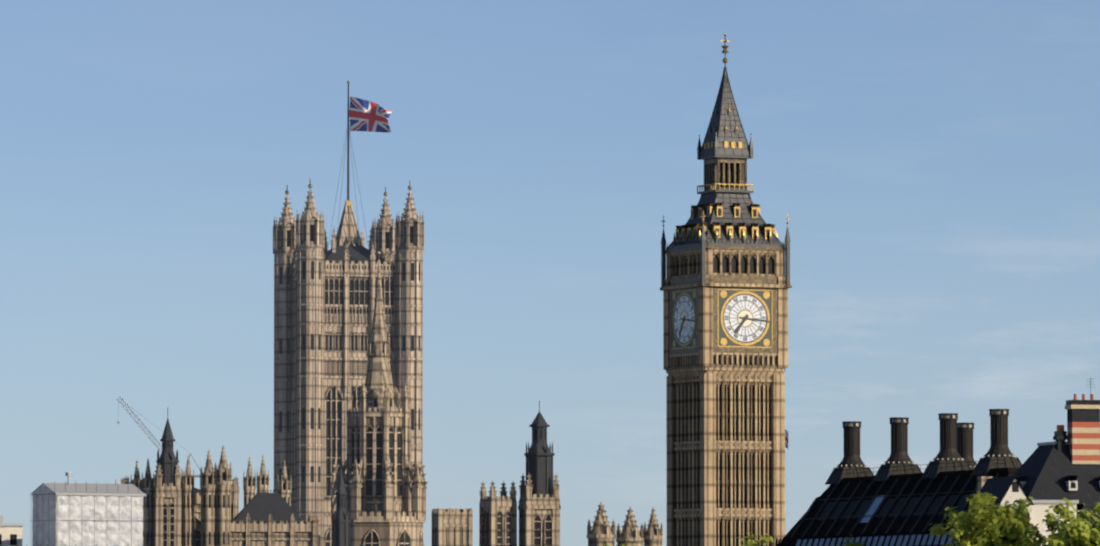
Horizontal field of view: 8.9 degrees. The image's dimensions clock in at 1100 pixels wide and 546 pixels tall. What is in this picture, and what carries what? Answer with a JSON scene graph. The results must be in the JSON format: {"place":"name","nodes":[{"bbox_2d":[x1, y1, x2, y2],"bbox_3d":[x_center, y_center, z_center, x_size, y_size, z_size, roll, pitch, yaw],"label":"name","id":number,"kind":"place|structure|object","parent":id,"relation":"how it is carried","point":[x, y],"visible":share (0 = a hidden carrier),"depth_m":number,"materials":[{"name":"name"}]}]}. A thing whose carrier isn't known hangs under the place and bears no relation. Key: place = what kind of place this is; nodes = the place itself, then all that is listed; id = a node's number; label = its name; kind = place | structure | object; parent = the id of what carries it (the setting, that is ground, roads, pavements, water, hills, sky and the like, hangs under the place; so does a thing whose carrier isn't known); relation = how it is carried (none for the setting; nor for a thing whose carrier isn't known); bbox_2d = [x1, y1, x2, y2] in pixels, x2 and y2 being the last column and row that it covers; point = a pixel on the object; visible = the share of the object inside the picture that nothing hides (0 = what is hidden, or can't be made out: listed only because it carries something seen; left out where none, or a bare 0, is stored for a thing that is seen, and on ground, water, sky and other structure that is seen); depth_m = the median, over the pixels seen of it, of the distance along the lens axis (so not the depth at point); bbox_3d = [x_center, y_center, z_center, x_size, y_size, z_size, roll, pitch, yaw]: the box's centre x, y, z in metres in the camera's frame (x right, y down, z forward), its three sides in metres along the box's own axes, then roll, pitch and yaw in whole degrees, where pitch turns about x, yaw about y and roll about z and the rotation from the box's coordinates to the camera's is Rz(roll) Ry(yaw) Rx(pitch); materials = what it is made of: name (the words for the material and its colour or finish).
{"place":"outdoors","nodes":[
{"label":"outdoors","id":0,"kind":"place"},
{"bbox_2d":[0,515,23,545],"bbox_3d":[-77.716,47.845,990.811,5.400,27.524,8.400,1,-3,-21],"label":"pale building","id":1,"kind":"structure","parent":0,"point":[10,534],"depth_m":987.96,"materials":[{"name":"white paint"}]},
{"bbox_2d":[120,475,239,545],"bbox_3d":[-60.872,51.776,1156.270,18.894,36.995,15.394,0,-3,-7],"label":"palace range","id":2,"kind":"structure","parent":0,"point":[235,487],"depth_m":1150.25,"materials":[{"name":"stone"}]},
{"bbox_2d":[231,489,318,545],"bbox_3d":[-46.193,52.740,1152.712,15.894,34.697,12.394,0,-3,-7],"label":"palace range","id":3,"kind":"structure","parent":0,"point":[268,519],"depth_m":1148.08,"materials":[{"name":"stone"}]},
{"bbox_2d":[273,81,424,545],"bbox_3d":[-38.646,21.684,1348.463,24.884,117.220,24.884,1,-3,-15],"label":"tower","id":4,"kind":"structure","parent":0,"point":[324,301],"depth_m":1340.14,"materials":[{"name":"stone"}]},
{"bbox_2d":[349,97,391,132],"bbox_3d":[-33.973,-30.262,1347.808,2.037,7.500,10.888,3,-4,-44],"label":"union flag","id":5,"kind":"object","parent":4,"relation":"attached to","point":[366,115],"visible":1,"depth_m":1348.02,"materials":[{"name":"multicoloured fabric"}]},
{"bbox_2d":[330,251,427,545],"bbox_3d":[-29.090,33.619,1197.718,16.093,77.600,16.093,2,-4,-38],"label":"central tower","id":6,"kind":"structure","parent":0,"point":[385,498],"depth_m":1193.72,"materials":[{"name":"stone"}]},
{"bbox_2d":[0,0,1099,545],"label":"sky","id":7,"kind":"structure","parent":0,"point":[933,165],"materials":[{"name":"blue"}]},
{"bbox_2d":[660,33,791,545],"bbox_3d":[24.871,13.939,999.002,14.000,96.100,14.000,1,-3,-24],"label":"clock tower","id":8,"kind":"structure","parent":0,"point":[725,270],"depth_m":994.55,"materials":[{"name":"stone"}]},
{"bbox_2d":[972,377,1099,545],"bbox_3d":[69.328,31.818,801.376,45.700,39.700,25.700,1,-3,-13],"label":"building","id":9,"kind":"structure","parent":0,"point":[1053,473],"depth_m":796.67,"materials":[{"name":"stone"}]},
{"label":"ground","id":10,"kind":"structure","parent":0,"visible":0},
{"bbox_2d":[26,472,148,545],"bbox_3d":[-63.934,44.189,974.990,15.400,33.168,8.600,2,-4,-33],"label":"scaffolded building","id":11,"kind":"structure","parent":10,"relation":"on","point":[76,514],"depth_m":972.50,"materials":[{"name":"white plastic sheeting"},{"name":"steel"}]},
{"bbox_2d":[130,461,142,491],"bbox_3d":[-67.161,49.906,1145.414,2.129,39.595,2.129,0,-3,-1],"label":"turret","id":12,"kind":"object","parent":10,"relation":"on","point":[135,480],"visible":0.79,"depth_m":1145.85,"materials":[{"name":"stone"}]},
{"bbox_2d":[141,459,154,545],"bbox_3d":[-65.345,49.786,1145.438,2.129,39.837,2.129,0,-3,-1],"label":"turret","id":13,"kind":"object","parent":10,"relation":"on","point":[148,480],"visible":0.98,"depth_m":1145.29,"materials":[{"name":"stone"}]},
{"bbox_2d":[117,396,199,481],"bbox_3d":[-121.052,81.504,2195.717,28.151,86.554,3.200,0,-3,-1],"label":"tower crane","id":14,"kind":"object","parent":10,"relation":"on","point":[140,426],"visible":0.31,"depth_m":2196.85,"materials":[{"name":"silver metal"}]},
{"bbox_2d":[153,408,181,545],"bbox_3d":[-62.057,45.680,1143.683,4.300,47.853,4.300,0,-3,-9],"label":"tower","id":15,"kind":"structure","parent":10,"relation":"on","point":[167,495],"depth_m":1142.30,"materials":[{"name":"stone"}]},
{"bbox_2d":[182,454,193,545],"bbox_3d":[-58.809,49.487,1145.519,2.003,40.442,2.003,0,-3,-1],"label":"turret","id":16,"kind":"object","parent":10,"relation":"on","point":[188,505],"visible":1,"depth_m":1145.43,"materials":[{"name":"stone"}]},
{"bbox_2d":[200,450,215,545],"bbox_3d":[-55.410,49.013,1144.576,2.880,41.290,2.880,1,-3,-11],"label":"turret","id":17,"kind":"object","parent":10,"relation":"on","point":[208,503],"visible":0.85,"depth_m":1144.14,"materials":[{"name":"stone"}]},
{"bbox_2d":[214,446,231,545],"bbox_3d":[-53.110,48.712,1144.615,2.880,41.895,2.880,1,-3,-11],"label":"turret","id":18,"kind":"object","parent":10,"relation":"on","point":[223,477],"visible":0.98,"depth_m":1144.21,"materials":[{"name":"stone"}]},
{"bbox_2d":[243,455,255,506],"bbox_3d":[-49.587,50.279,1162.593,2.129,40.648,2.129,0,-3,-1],"label":"turret","id":19,"kind":"object","parent":10,"relation":"on","point":[249,484],"visible":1,"depth_m":1162.79,"materials":[{"name":"stone"}]},
{"bbox_2d":[256,456,268,492],"bbox_3d":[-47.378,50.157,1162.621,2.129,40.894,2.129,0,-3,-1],"label":"turret","id":20,"kind":"object","parent":10,"relation":"on","point":[262,480],"visible":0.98,"depth_m":1162.98,"materials":[{"name":"stone"}]},
{"bbox_2d":[277,459,290,505],"bbox_3d":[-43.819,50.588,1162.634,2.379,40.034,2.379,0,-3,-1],"label":"turret","id":21,"kind":"object","parent":10,"relation":"on","point":[284,487],"visible":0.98,"depth_m":1162.89,"materials":[{"name":"stone"}]},
{"bbox_2d":[331,469,350,545],"bbox_3d":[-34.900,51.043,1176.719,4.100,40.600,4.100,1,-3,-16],"label":"turret","id":22,"kind":"object","parent":10,"relation":"on","point":[340,521],"visible":1,"depth_m":1176.50,"materials":[{"name":"stone"}]},
{"bbox_2d":[432,508,472,545],"bbox_3d":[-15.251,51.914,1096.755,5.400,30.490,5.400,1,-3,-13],"label":"tower","id":23,"kind":"structure","parent":10,"relation":"on","point":[452,527],"depth_m":1095.04,"materials":[{"name":"stone"}]},
{"bbox_2d":[479,480,516,545],"bbox_3d":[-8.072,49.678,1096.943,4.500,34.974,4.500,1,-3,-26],"label":"tower","id":24,"kind":"structure","parent":10,"relation":"on","point":[497,521],"depth_m":1095.99,"materials":[{"name":"stone"}]},
{"bbox_2d":[518,400,560,545],"bbox_3d":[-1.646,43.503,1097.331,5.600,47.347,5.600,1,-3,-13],"label":"vent tower","id":25,"kind":"structure","parent":10,"relation":"on","point":[539,507],"depth_m":1095.92,"materials":[{"name":"stone"}]},
{"bbox_2d":[587,501,615,545],"bbox_3d":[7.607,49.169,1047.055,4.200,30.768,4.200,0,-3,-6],"label":"turret","id":26,"kind":"object","parent":10,"relation":"on","point":[601,532],"visible":1,"depth_m":1046.48,"materials":[{"name":"stone"}]},
{"bbox_2d":[616,507,643,545],"bbox_3d":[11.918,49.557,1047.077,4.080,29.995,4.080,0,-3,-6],"label":"turret","id":27,"kind":"object","parent":10,"relation":"on","point":[630,534],"visible":1,"depth_m":1046.60,"materials":[{"name":"stone"}]},
{"bbox_2d":[643,507,662,545],"bbox_3d":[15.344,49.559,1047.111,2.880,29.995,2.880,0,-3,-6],"label":"turret","id":28,"kind":"object","parent":10,"relation":"on","point":[653,535],"visible":1,"depth_m":1046.88,"materials":[{"name":"stone"}]},
{"bbox_2d":[736,532,772,545],"bbox_3d":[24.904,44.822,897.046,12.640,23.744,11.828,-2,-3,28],"label":"plane tree","id":29,"kind":"object","parent":10,"relation":"on","point":[753,542],"visible":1,"depth_m":898.71,"materials":[{"name":"green plant"}]},
{"bbox_2d":[785,430,787,448],"bbox_3d":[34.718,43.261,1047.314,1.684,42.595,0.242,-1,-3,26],"label":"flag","id":30,"kind":"object","parent":10,"relation":"on","point":[786,438],"visible":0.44,"depth_m":1048.18,"materials":[{"name":"multicoloured fabric"}]},
{"bbox_2d":[838,535,865,545],"bbox_3d":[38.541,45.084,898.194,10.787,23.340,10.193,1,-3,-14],"label":"plane tree","id":31,"kind":"object","parent":10,"relation":"on","point":[853,543],"visible":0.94,"depth_m":896.95,"materials":[{"name":"green plant"}]},
{"bbox_2d":[775,409,1021,545],"bbox_3d":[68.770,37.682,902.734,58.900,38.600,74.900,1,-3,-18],"label":"building","id":32,"kind":"structure","parent":10,"relation":"on","point":[899,498],"depth_m":898.29,"materials":[{"name":"brown metal"}]},
{"bbox_2d":[929,491,1064,545],"bbox_3d":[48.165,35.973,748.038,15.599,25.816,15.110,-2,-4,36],"label":"plane tree","id":33,"kind":"object","parent":10,"relation":"on","point":[994,526],"visible":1,"depth_m":744.76,"materials":[{"name":"green plant"}]},
{"bbox_2d":[1021,498,1099,545],"bbox_3d":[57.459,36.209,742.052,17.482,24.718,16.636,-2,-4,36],"label":"plane tree","id":34,"kind":"object","parent":10,"relation":"on","point":[1080,530],"visible":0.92,"depth_m":739.57,"materials":[{"name":"green plant"}]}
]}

